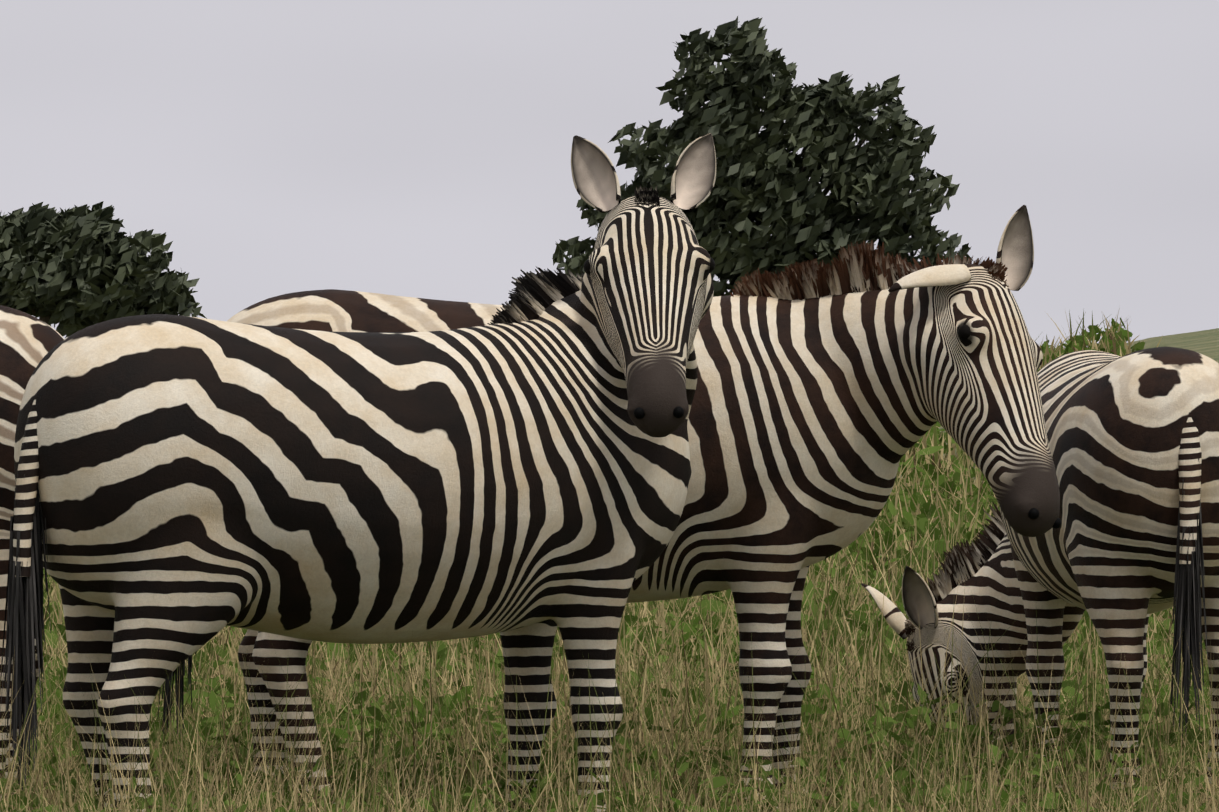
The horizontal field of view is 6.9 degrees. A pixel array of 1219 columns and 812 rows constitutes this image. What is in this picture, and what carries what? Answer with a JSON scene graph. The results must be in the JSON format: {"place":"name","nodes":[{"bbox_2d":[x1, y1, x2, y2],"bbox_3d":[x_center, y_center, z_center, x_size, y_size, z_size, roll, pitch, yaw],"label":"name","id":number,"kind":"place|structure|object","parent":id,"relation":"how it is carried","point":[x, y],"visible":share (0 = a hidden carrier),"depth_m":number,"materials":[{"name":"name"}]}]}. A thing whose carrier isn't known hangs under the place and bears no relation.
{"place":"outdoors","nodes":[
{"label":"outdoors","id":0,"kind":"place"},
{"bbox_2d":[0,0,1218,347],"label":"sky","id":1,"kind":"structure","parent":0,"point":[406,148],"materials":[{"name":"grey"}]},
{"bbox_2d":[880,328,1218,555],"bbox_3d":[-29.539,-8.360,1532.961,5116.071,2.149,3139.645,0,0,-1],"label":"ground","id":2,"kind":"structure","parent":0,"point":[1205,342],"depth_m":122.02,"materials":[{"name":"green plant"}]},
{"bbox_2d":[0,305,63,799],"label":"zebra","id":3,"kind":"object","parent":2,"relation":"on","point":[28,342],"visible":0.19,"depth_m":24.53,"materials":[{"name":"fur"}]},
{"bbox_2d":[0,201,206,337],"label":"tree","id":4,"kind":"object","parent":2,"relation":"on","point":[74,269],"visible":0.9,"depth_m":299.79,"materials":[{"name":"green plant"}]},
{"bbox_2d":[0,133,715,811],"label":"zebra","id":5,"kind":"object","parent":2,"relation":"on","point":[516,475],"visible":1,"depth_m":23.18,"materials":[{"name":"fur"}]},
{"bbox_2d":[0,311,1218,811],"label":"grass","id":6,"kind":"structure","parent":2,"relation":"on","point":[410,727],"depth_m":25.42,"materials":[{"name":"green plant"}]},
{"bbox_2d":[158,205,1061,811],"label":"zebra","id":7,"kind":"object","parent":2,"relation":"on","point":[826,397],"visible":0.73,"depth_m":24.28,"materials":[{"name":"fur"}]},
{"bbox_2d":[552,16,972,296],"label":"tree","id":8,"kind":"object","parent":2,"relation":"on","point":[762,184],"visible":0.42,"depth_m":302.27,"materials":[{"name":"green plant"}]},
{"bbox_2d":[861,346,1218,807],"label":"zebra","id":9,"kind":"object","parent":2,"relation":"on","point":[1125,549],"visible":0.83,"depth_m":25.00,"materials":[{"name":"fur"}]}
]}

